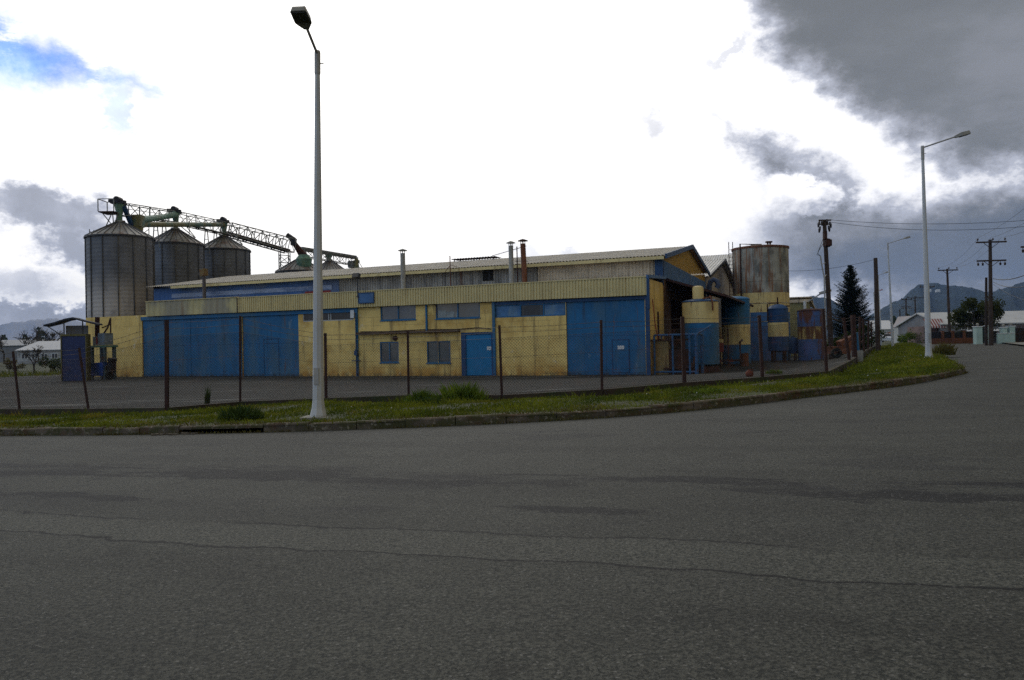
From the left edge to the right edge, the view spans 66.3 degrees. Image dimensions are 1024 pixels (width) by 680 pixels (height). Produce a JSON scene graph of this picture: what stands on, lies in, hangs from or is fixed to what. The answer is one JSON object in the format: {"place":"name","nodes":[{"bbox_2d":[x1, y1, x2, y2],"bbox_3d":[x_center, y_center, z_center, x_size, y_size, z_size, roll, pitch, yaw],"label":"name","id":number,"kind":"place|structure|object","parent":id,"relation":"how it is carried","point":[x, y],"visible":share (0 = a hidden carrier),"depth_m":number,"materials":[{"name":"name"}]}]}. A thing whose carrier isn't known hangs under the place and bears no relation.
{"place":"outdoors","nodes":[
{"label":"outdoors","id":0,"kind":"place"},
{"bbox_2d":[0,339,59,361],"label":"warehouse","id":1,"kind":"structure","parent":0,"point":[10,346],"depth_m":190.00,"materials":[{"name":"metal"}]},
{"bbox_2d":[14,341,60,363],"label":"warehouse","id":2,"kind":"structure","parent":0,"point":[51,347],"depth_m":145.00,"materials":[{"name":"metal"}]},
{"bbox_2d":[51,353,57,358],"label":"window","id":3,"kind":"structure","parent":2,"relation":"in","point":[52,354],"depth_m":144.93,"materials":[{"name":"grey glass"}]},
{"bbox_2d":[0,318,85,339],"bbox_3d":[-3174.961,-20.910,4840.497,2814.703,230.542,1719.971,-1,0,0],"label":"hills","id":4,"kind":"structure","parent":0,"point":[11,330],"depth_m":4793.95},
{"bbox_2d":[0,346,873,408],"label":"yard","id":5,"kind":"structure","parent":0,"point":[545,383],"depth_m":34.84,"materials":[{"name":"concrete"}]},
{"bbox_2d":[43,317,102,380],"bbox_3d":[-27.449,0.619,49.146,3.000,4.050,1.400,-1,0,-14],"label":"weighing booth","id":6,"kind":"object","parent":5,"relation":"on","point":[73,338],"visible":0.91,"depth_m":48.64,"materials":[{"name":"metal"}]},
{"bbox_2d":[91,317,117,379],"bbox_3d":[-26.155,0.571,50.037,2.050,4.108,1.100,-1,0,23],"label":"sack filling machine","id":7,"kind":"object","parent":5,"relation":"on","point":[99,338],"visible":0.88,"depth_m":49.69,"materials":[{"name":"teal metal"}]},
{"bbox_2d":[83,220,155,317],"bbox_3d":[-30.894,-3.378,62.021,5.132,12.108,5.133,-1,0,0],"label":"grain silo","id":8,"kind":"object","parent":5,"relation":"on","point":[119,267],"visible":0.61,"depth_m":60.02,"materials":[{"name":"metal"}]},
{"bbox_2d":[155,227,205,287],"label":"grain silo","id":9,"kind":"object","parent":5,"relation":"on","point":[179,255],"visible":0.27,"depth_m":69.99,"materials":[{"name":"metal"}]},
{"bbox_2d":[204,384,211,403],"bbox_3d":[-10.161,1.804,26.195,0.266,0.801,0.264,-1,0,0],"label":"weed clump","id":10,"kind":"object","parent":5,"relation":"on","point":[207,401],"visible":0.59,"depth_m":26.17,"materials":[{"name":"green plant"}]},
{"bbox_2d":[205,235,250,283],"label":"grain silo","id":11,"kind":"object","parent":5,"relation":"on","point":[227,256],"visible":0.28,"depth_m":76.98,"materials":[{"name":"metal"}]},
{"bbox_2d":[97,196,361,267],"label":"conveyor gantry","id":12,"kind":"object","parent":11,"relation":"on","point":[139,221],"visible":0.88,"depth_m":76.56,"materials":[{"name":"metal"}]},
{"bbox_2d":[86,239,753,376],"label":"factory building","id":13,"kind":"structure","parent":5,"relation":"on","point":[511,295],"depth_m":46.74,"materials":[{"name":"yellow paint"}]},
{"bbox_2d":[143,317,238,375],"bbox_3d":[-21.441,0.414,52.285,8.390,3.990,0.078,-1,0,22],"label":"sliding door","id":14,"kind":"structure","parent":13,"relation":"in","point":[189,327],"depth_m":52.12,"materials":[{"name":"blue paint"}]},
{"bbox_2d":[243,314,298,375],"bbox_3d":[-15.282,0.279,49.734,4.390,3.990,0.078,-1,0,22],"label":"sliding door","id":15,"kind":"structure","parent":13,"relation":"in","point":[285,321],"depth_m":49.70,"materials":[{"name":"blue paint"}]},
{"bbox_2d":[303,312,352,321],"bbox_3d":[-11.243,-1.476,48.037,3.700,0.620,0.090,-1,0,22],"label":"window","id":16,"kind":"structure","parent":13,"relation":"in","point":[344,315],"depth_m":47.93,"materials":[{"name":"black glass"}]},
{"bbox_2d":[379,342,398,363],"bbox_3d":[-7.233,0.743,46.341,1.356,1.280,0.170,-1,0,22],"label":"window","id":17,"kind":"structure","parent":13,"relation":"in","point":[391,344],"depth_m":46.37,"materials":[{"name":"grey glass"}]},
{"bbox_2d":[381,305,415,320],"bbox_3d":[-6.694,-1.620,46.110,2.459,0.994,0.170,-1,0,22],"label":"window","id":18,"kind":"structure","parent":13,"relation":"in","point":[403,312],"depth_m":46.10,"materials":[{"name":"glass"}]},
{"bbox_2d":[426,341,450,363],"bbox_3d":[-4.207,0.724,45.087,1.597,1.297,0.170,-1,0,22],"label":"window","id":19,"kind":"structure","parent":13,"relation":"in","point":[443,348],"depth_m":45.10,"materials":[{"name":"grey glass"}]},
{"bbox_2d":[435,302,480,319],"bbox_3d":[-3.086,-1.678,44.613,2.884,0.988,0.170,-1,0,23],"label":"window","id":20,"kind":"structure","parent":13,"relation":"in","point":[471,310],"depth_m":44.63,"materials":[{"name":"grey glass"}]},
{"bbox_2d":[461,332,492,375],"bbox_3d":[-1.940,0.784,44.182,1.970,2.450,0.120,-1,0,23],"label":"door","id":21,"kind":"structure","parent":13,"relation":"in","point":[485,337],"depth_m":44.20,"materials":[{"name":"blue paint"}]},
{"bbox_2d":[495,302,565,317],"bbox_3d":[0.983,-1.626,42.972,4.153,0.700,0.090,-1,0,22],"label":"window","id":22,"kind":"structure","parent":13,"relation":"in","point":[542,309],"depth_m":42.97,"materials":[{"name":"blue glass"}]},
{"bbox_2d":[566,299,645,374],"bbox_3d":[4.926,-0.163,41.338,4.240,3.980,0.119,-1,0,23],"label":"sliding door","id":23,"kind":"structure","parent":13,"relation":"in","point":[611,312],"depth_m":41.29,"materials":[{"name":"blue paint"}]},
{"bbox_2d":[675,341,680,348],"bbox_3d":[9.728,0.989,46.758,1.000,1.800,0.630,-1,0,22],"label":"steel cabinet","id":24,"kind":"object","parent":5,"relation":"on","point":[676,344],"visible":0.02,"depth_m":46.39,"materials":[{"name":"metal"}]},
{"bbox_2d":[653,325,711,374],"bbox_3d":[8.980,0.551,40.905,2.847,2.646,1.980,-1,0,22],"label":"pipe rack","id":25,"kind":"object","parent":5,"relation":"on","point":[690,368],"visible":0.68,"depth_m":40.46,"materials":[{"name":"blue metal"}]},
{"bbox_2d":[681,286,719,372],"bbox_3d":[10.343,-0.561,42.970,2.003,4.837,2.067,-1,0,0],"label":"storage tank","id":26,"kind":"object","parent":5,"relation":"on","point":[698,305],"visible":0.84,"depth_m":42.18,"materials":[{"name":"metal"}]},
{"bbox_2d":[719,339,723,367],"bbox_3d":[12.768,0.884,47.990,0.320,1.900,0.250,-1,0,22],"label":"valve box","id":27,"kind":"object","parent":5,"relation":"on","point":[720,346],"visible":0.5,"depth_m":47.90,"materials":[{"name":"red paint"}]},
{"bbox_2d":[714,328,742,365],"bbox_3d":[12.148,0.433,45.929,3.124,2.195,1.189,-1,0,0],"label":"pipe manifold","id":28,"kind":"object","parent":5,"relation":"on","point":[728,351],"visible":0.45,"depth_m":45.79,"materials":[{"name":"metal"}]},
{"bbox_2d":[719,296,750,363],"bbox_3d":[14.960,-0.621,53.002,2.261,4.671,1.919,-1,0,0],"label":"storage tank","id":29,"kind":"object","parent":5,"relation":"on","point":[734,311],"visible":0.69,"depth_m":52.22,"materials":[{"name":"blue metal"}]},
{"bbox_2d":[740,352,748,365],"bbox_3d":[15.098,1.252,50.993,0.600,0.900,0.600,-1,0,0],"label":"rusty drum","id":30,"kind":"object","parent":5,"relation":"on","point":[745,358],"visible":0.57,"depth_m":50.74,"materials":[{"name":"metal"}]},
{"bbox_2d":[745,369,753,376],"bbox_3d":[7.819,1.083,25.824,0.261,0.250,0.260,-1,0,0],"label":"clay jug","id":31,"kind":"object","parent":5,"relation":"on","point":[748,373],"visible":0.79,"depth_m":25.74,"materials":[{"name":"ceramic"}]},
{"bbox_2d":[728,241,790,360],"bbox_3d":[20.649,-3.260,65.015,4.591,9.840,4.591,-1,0,41],"label":"storage tank","id":32,"kind":"object","parent":5,"relation":"on","point":[760,279],"visible":0.75,"depth_m":63.07,"materials":[{"name":"grey metal"}]},
{"bbox_2d":[765,369,782,373],"bbox_3d":[9.422,1.117,28.179,0.626,0.184,0.497,-1,0,0],"label":"weed clump","id":33,"kind":"object","parent":5,"relation":"on","point":[773,371],"visible":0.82,"depth_m":28.07,"materials":[{"name":"green plant"}]},
{"bbox_2d":[767,297,789,361],"bbox_3d":[19.668,-0.707,58.002,1.645,4.912,1.504,-1,0,0],"label":"storage tank","id":34,"kind":"object","parent":5,"relation":"on","point":[775,310],"visible":0.94,"depth_m":57.43,"materials":[{"name":"blue metal"}]},
{"bbox_2d":[788,336,797,360],"bbox_3d":[21.860,0.712,60.995,0.800,2.010,0.800,-1,0,0],"label":"blue drum tank","id":35,"kind":"object","parent":5,"relation":"on","point":[794,349],"visible":0.58,"depth_m":60.67,"materials":[{"name":"metal"}]},
{"bbox_2d":[797,308,823,360],"bbox_3d":[22.930,-0.440,60.001,2.110,3.960,2.110,-1,0,0],"label":"storage tank","id":36,"kind":"object","parent":5,"relation":"on","point":[815,318],"visible":0.74,"depth_m":59.11,"materials":[{"name":"blue metal"}]},
{"bbox_2d":[790,289,831,355],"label":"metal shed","id":37,"kind":"structure","parent":5,"relation":"on","point":[797,303],"depth_m":76.10,"materials":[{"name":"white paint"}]},
{"bbox_2d":[817,219,833,359],"bbox_3d":[20.316,-3.011,50.934,1.132,9.685,0.640,-1,0,0],"label":"utility pole","id":38,"kind":"object","parent":5,"relation":"on","point":[827,242],"visible":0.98,"depth_m":50.88,"materials":[{"name":"brown wood"}]},
{"bbox_2d":[832,222,1023,229],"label":"overhead wire","id":39,"kind":"object","parent":38,"relation":"attached to","point":[916,229],"visible":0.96,"depth_m":48.47,"materials":[{"name":"black metal"}]},
{"bbox_2d":[836,220,1023,223],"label":"overhead wire","id":40,"kind":"object","parent":38,"relation":"attached to","point":[953,223],"visible":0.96,"depth_m":48.28,"materials":[{"name":"black metal"}]},
{"bbox_2d":[827,334,843,355],"bbox_3d":[25.559,0.546,62.124,2.851,2.192,2.610,-1,0,0],"label":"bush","id":41,"kind":"object","parent":5,"relation":"on","point":[839,337],"visible":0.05,"depth_m":62.48,"materials":[{"name":"green plant"}]},
{"bbox_2d":[827,335,862,357],"bbox_3d":[20.470,0.353,47.962,2.319,1.491,1.070,-1,0,0],"label":"scrap machine","id":42,"kind":"object","parent":5,"relation":"on","point":[841,345],"visible":0.52,"depth_m":47.60,"materials":[{"name":"metal"}]},
{"bbox_2d":[825,312,872,375],"bbox_3d":[20.525,0.062,46.177,0.403,2.926,43.921,-1,0,26],"label":"wire fence","id":43,"kind":"object","parent":5,"relation":"on","point":[842,365],"visible":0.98,"depth_m":38.77,"materials":[{"name":"metal"}]},
{"bbox_2d":[826,265,886,347],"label":"spruce tree","id":44,"kind":"object","parent":5,"relation":"on","point":[851,302],"visible":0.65,"depth_m":69.58,"materials":[{"name":"green plant"}]},
{"bbox_2d":[851,332,862,361],"bbox_3d":[17.146,0.340,38.997,0.440,1.458,0.400,-1,0,0],"label":"blue bollard","id":45,"kind":"object","parent":5,"relation":"on","point":[859,355],"visible":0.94,"depth_m":38.80,"materials":[{"name":"paint"}]},
{"bbox_2d":[843,325,885,349],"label":"bush","id":46,"kind":"object","parent":5,"relation":"on","point":[865,331],"visible":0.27,"depth_m":65.68,"materials":[{"name":"green plant"}]},
{"bbox_2d":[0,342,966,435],"bbox_3d":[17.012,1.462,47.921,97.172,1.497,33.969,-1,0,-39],"label":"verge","id":47,"kind":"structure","parent":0,"point":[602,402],"depth_m":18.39,"materials":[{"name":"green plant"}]},
{"bbox_2d":[216,403,264,420],"bbox_3d":[-6.180,1.629,17.892,1.116,0.442,0.814,-1,0,0],"label":"weed clump","id":48,"kind":"object","parent":47,"relation":"on","point":[241,411],"visible":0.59,"depth_m":17.75,"materials":[{"name":"green plant"}]},
{"bbox_2d":[290,6,328,418],"bbox_3d":[-4.483,-2.486,17.314,0.680,9.109,1.710,-1,0,0],"label":"street lamp","id":49,"kind":"object","parent":47,"relation":"on","point":[301,16],"visible":0.89,"depth_m":17.75,"materials":[{"name":"grey metal"}]},
{"bbox_2d":[313,368,318,384],"bbox_3d":[-4.417,0.817,17.688,0.110,0.380,0.024,-1,0,0],"label":"access door","id":50,"kind":"structure","parent":49,"relation":"in","point":[316,370],"depth_m":17.68,"materials":[{"name":"grey metal"}]},
{"bbox_2d":[0,309,828,416],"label":"chain link fence","id":51,"kind":"object","parent":47,"relation":"on","point":[683,383],"visible":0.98,"depth_m":24.58,"materials":[{"name":"metal"}]},
{"bbox_2d":[401,387,433,401],"bbox_3d":[-2.636,1.627,22.617,0.929,0.592,0.873,-1,0,29],"label":"grass tuft","id":52,"kind":"object","parent":47,"relation":"on","point":[419,394],"visible":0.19,"depth_m":22.49,"materials":[{"name":"green plant"}]},
{"bbox_2d":[410,396,447,403],"bbox_3d":[-2.195,1.571,20.600,1.123,0.240,0.853,-1,0,0],"label":"weed clump","id":53,"kind":"object","parent":47,"relation":"on","point":[428,398],"visible":0.34,"depth_m":20.52,"materials":[{"name":"green plant"}]},
{"bbox_2d":[432,381,488,400],"bbox_3d":[-1.458,1.507,22.216,1.633,0.797,1.265,-1,0,0],"label":"grass tuft","id":54,"kind":"object","parent":47,"relation":"on","point":[460,392],"visible":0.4,"depth_m":21.97,"materials":[{"name":"green plant"}]},
{"bbox_2d":[873,258,880,350],"bbox_3d":[27.942,-2.567,60.011,0.361,7.436,0.380,-1,0,0],"label":"utility pole","id":55,"kind":"object","parent":47,"relation":"on","point":[877,320],"visible":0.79,"depth_m":59.88,"materials":[{"name":"brown wood"}]},
{"bbox_2d":[887,236,909,345],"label":"street lamp","id":56,"kind":"object","parent":47,"relation":"on","point":[891,323],"visible":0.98,"depth_m":71.96,"materials":[{"name":"grey metal"}]},
{"bbox_2d":[932,341,957,354],"bbox_3d":[20.969,0.372,37.980,1.274,0.719,0.924,-1,0,0],"label":"weed clump","id":57,"kind":"object","parent":47,"relation":"on","point":[945,349],"visible":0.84,"depth_m":37.81,"materials":[{"name":"green plant"}]},
{"bbox_2d":[921,130,970,357],"bbox_3d":[18.230,-3.820,33.018,2.253,9.920,0.680,-1,0,0],"label":"street lamp","id":58,"kind":"object","parent":47,"relation":"on","point":[928,344],"visible":0.8,"depth_m":32.95,"materials":[{"name":"grey metal"}]},
{"bbox_2d":[0,342,1023,679],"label":"road","id":59,"kind":"structure","parent":0,"point":[870,534],"depth_m":6.01,"materials":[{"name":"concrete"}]},
{"bbox_2d":[151,432,197,435],"bbox_3d":[-7.026,1.958,16.345,1.041,0.056,0.252,-1,0,11],"label":"gutter debris","id":60,"kind":"object","parent":59,"relation":"on","point":[160,434],"visible":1,"depth_m":16.33,"materials":[{"name":"brown plant"}]},
{"bbox_2d":[0,364,964,435],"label":"kerb","id":61,"kind":"structure","parent":59,"relation":"on","point":[518,418],"depth_m":16.12,"materials":[{"name":"concrete"}]},
{"bbox_2d":[882,334,890,341],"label":"parked car","id":62,"kind":"object","parent":59,"relation":"on","point":[888,336],"visible":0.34,"depth_m":128.69,"materials":[{"name":"white paint"}]},
{"bbox_2d":[893,316,910,343],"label":"gabled house","id":63,"kind":"structure","parent":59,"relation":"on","point":[900,319],"depth_m":110.27,"materials":[{"name":"white metal"}]},
{"bbox_2d":[907,319,946,342],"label":"kiosk","id":64,"kind":"object","parent":59,"relation":"on","point":[935,325],"visible":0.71,"depth_m":97.09,"materials":[{"name":"grey"}]},
{"bbox_2d":[972,323,982,343],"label":"gate pillar","id":65,"kind":"structure","parent":59,"relation":"on","point":[977,335],"depth_m":78.70,"materials":[{"name":"green paint"}]},
{"bbox_2d":[982,326,984,342],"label":"metal gate","id":66,"kind":"structure","parent":65,"relation":"attached to","point":[983,331],"depth_m":78.94,"materials":[{"name":"metal"}]},
{"bbox_2d":[0,341,1023,432],"bbox_3d":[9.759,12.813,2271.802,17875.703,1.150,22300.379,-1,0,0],"label":"ground","id":67,"kind":"structure","parent":0,"point":[239,430],"depth_m":38.53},
{"bbox_2d":[0,336,6,362],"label":"bare tree","id":68,"kind":"object","parent":67,"relation":"on","point":[1,343],"visible":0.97,"depth_m":149.72,"materials":[{"name":"grey plant"}]},
{"bbox_2d":[3,358,25,369],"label":"shrub","id":69,"kind":"object","parent":67,"relation":"on","point":[8,361],"visible":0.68,"depth_m":84.78,"materials":[{"name":"green plant"}]},
{"bbox_2d":[13,326,42,345],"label":"bare tree","id":70,"kind":"object","parent":67,"relation":"on","point":[27,339],"visible":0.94,"depth_m":163.45,"materials":[{"name":"grey plant"}]},
{"bbox_2d":[0,369,60,376],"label":"field grass","id":71,"kind":"structure","parent":67,"relation":"on","point":[20,373],"depth_m":64.59,"materials":[{"name":"green plant"}]},
{"bbox_2d":[18,345,46,372],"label":"bare tree","id":72,"kind":"object","parent":67,"relation":"on","point":[34,350],"visible":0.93,"depth_m":71.51,"materials":[{"name":"grey plant"}]},
{"bbox_2d":[22,327,48,343],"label":"bare tree","id":73,"kind":"object","parent":67,"relation":"on","point":[38,337],"visible":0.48,"depth_m":169.81,"materials":[{"name":"grey plant"}]},
{"bbox_2d":[33,327,62,341],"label":"bare tree","id":74,"kind":"object","parent":67,"relation":"on","point":[49,335],"visible":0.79,"depth_m":159.57,"materials":[{"name":"grey plant"}]},
{"bbox_2d":[37,355,60,371],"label":"shrub","id":75,"kind":"object","parent":67,"relation":"on","point":[42,363],"visible":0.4,"depth_m":79.17,"materials":[{"name":"green plant"}]},
{"bbox_2d":[47,358,60,369],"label":"shrub","id":76,"kind":"object","parent":67,"relation":"on","point":[54,364],"visible":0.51,"depth_m":77.53,"materials":[{"name":"green plant"}]},
{"bbox_2d":[275,259,322,272],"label":"grain silo","id":77,"kind":"object","parent":67,"relation":"on","point":[292,266],"visible":0.06,"depth_m":87.89,"materials":[{"name":"metal"}]},
{"bbox_2d":[322,259,343,269],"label":"grain silo","id":78,"kind":"object","parent":67,"relation":"on","point":[328,265],"visible":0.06,"depth_m":97.98,"materials":[{"name":"metal"}]},
{"bbox_2d":[0,314,909,339],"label":"treeline","id":79,"kind":"object","parent":67,"relation":"on","point":[39,331],"visible":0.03,"depth_m":247.74,"materials":[{"name":"green plant"}]},
{"bbox_2d":[692,258,732,354],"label":"factory hall","id":80,"kind":"structure","parent":67,"relation":"on","point":[718,269],"depth_m":65.98,"materials":[{"name":"metal"}]},
{"bbox_2d":[701,254,732,272],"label":"factory hall","id":81,"kind":"structure","parent":67,"relation":"on","point":[718,257],"depth_m":83.53,"materials":[{"name":"metal"}]},
{"bbox_2d":[865,320,893,340],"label":"house","id":82,"kind":"structure","parent":67,"relation":"on","point":[886,326],"depth_m":231.40,"materials":[{"name":"white paint"}]},
{"bbox_2d":[878,271,887,344],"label":"street lamp","id":83,"kind":"object","parent":67,"relation":"on","point":[879,307],"visible":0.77,"depth_m":107.94,"materials":[{"name":"grey metal"}]},
{"bbox_2d":[897,334,907,342],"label":"bush","id":84,"kind":"object","parent":67,"relation":"on","point":[900,339],"visible":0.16,"depth_m":104.37,"materials":[{"name":"green plant"}]},
{"bbox_2d":[901,298,911,315],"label":"utility pole","id":85,"kind":"object","parent":67,"relation":"on","point":[905,300],"visible":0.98,"depth_m":154.89,"materials":[{"name":"brown wood"}]},
{"bbox_2d":[899,328,924,342],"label":"bush","id":86,"kind":"object","parent":67,"relation":"on","point":[908,335],"visible":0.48,"depth_m":98.29,"materials":[{"name":"green plant"}]},
{"bbox_2d":[907,296,923,313],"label":"utility pole","id":87,"kind":"object","parent":67,"relation":"on","point":[915,302],"visible":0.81,"depth_m":149.91,"materials":[{"name":"brown wood"}]},
{"bbox_2d":[938,267,957,331],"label":"utility pole","id":88,"kind":"object","parent":67,"relation":"on","point":[948,299],"visible":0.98,"depth_m":93.90,"materials":[{"name":"brown wood"}]},
{"bbox_2d":[931,330,972,343],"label":"front fence","id":89,"kind":"object","parent":67,"relation":"on","point":[941,337],"visible":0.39,"depth_m":87.88,"materials":[{"name":"brick"}]},
{"bbox_2d":[895,311,1023,335],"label":"workshop","id":90,"kind":"structure","parent":67,"relation":"on","point":[1015,318],"depth_m":99.62,"materials":[{"name":"white paint"}]},
{"bbox_2d":[947,296,1005,332],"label":"leafy tree","id":91,"kind":"object","parent":67,"relation":"on","point":[962,315],"visible":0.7,"depth_m":81.78,"materials":[{"name":"green plant"}]},
{"bbox_2d":[985,277,987,345],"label":"utility pole","id":92,"kind":"object","parent":67,"relation":"on","point":[986,310],"visible":0.79,"depth_m":68.52,"materials":[{"name":"brown wood"}]},
{"bbox_2d":[976,238,1006,345],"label":"utility pole","id":93,"kind":"object","parent":67,"relation":"on","point":[990,308],"visible":0.98,"depth_m":67.88,"materials":[{"name":"brown wood"}]},
{"bbox_2d":[996,333,1014,344],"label":"garden wall","id":94,"kind":"structure","parent":67,"relation":"on","point":[1005,337],"depth_m":78.48,"materials":[{"name":"teal paint"}]},
{"bbox_2d":[0,0,1023,324],"label":"sky","id":95,"kind":"structure","parent":0,"point":[455,129],"materials":[{"name":"white"}]},
{"bbox_2d":[810,296,864,336],"bbox_3d":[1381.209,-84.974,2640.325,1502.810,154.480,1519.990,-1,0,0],"label":"hills","id":96,"kind":"structure","parent":0,"point":[818,302],"depth_m":2614.05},
{"bbox_2d":[857,282,1023,325],"bbox_3d":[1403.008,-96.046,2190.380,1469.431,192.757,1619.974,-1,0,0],"label":"hills","id":97,"kind":"structure","parent":0,"point":[938,300],"depth_m":2092.13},
{"bbox_2d":[1002,342,1023,344],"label":"pavement","id":98,"kind":"structure","parent":0,"point":[1021,343],"depth_m":74.93,"materials":[{"name":"grey concrete"}]},
{"bbox_2d":[967,329,998,341],"bbox_3d":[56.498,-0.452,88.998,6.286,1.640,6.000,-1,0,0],"label":"carport","id":99,"kind":"object","parent":98,"relation":"on","point":[994,334],"visible":0.17,"depth_m":91.80,"materials":[{"name":"metal"}]},
{"bbox_2d":[998,324,1007,332],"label":"gate pillar","id":100,"kind":"structure","parent":98,"relation":"on","point":[1002,329],"depth_m":78.81,"materials":[{"name":"teal paint"}]},
{"bbox_2d":[1005,323,1014,332],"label":"gate pillar","id":101,"kind":"structure","parent":98,"relation":"on","point":[1010,329],"depth_m":78.70,"materials":[{"name":"teal paint"}]},
{"bbox_2d":[1014,325,1023,341],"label":"metal gate","id":102,"kind":"structure","parent":101,"relation":"attached to","point":[1019,334],"depth_m":79.00,"materials":[{"name":"metal"}]}
]}

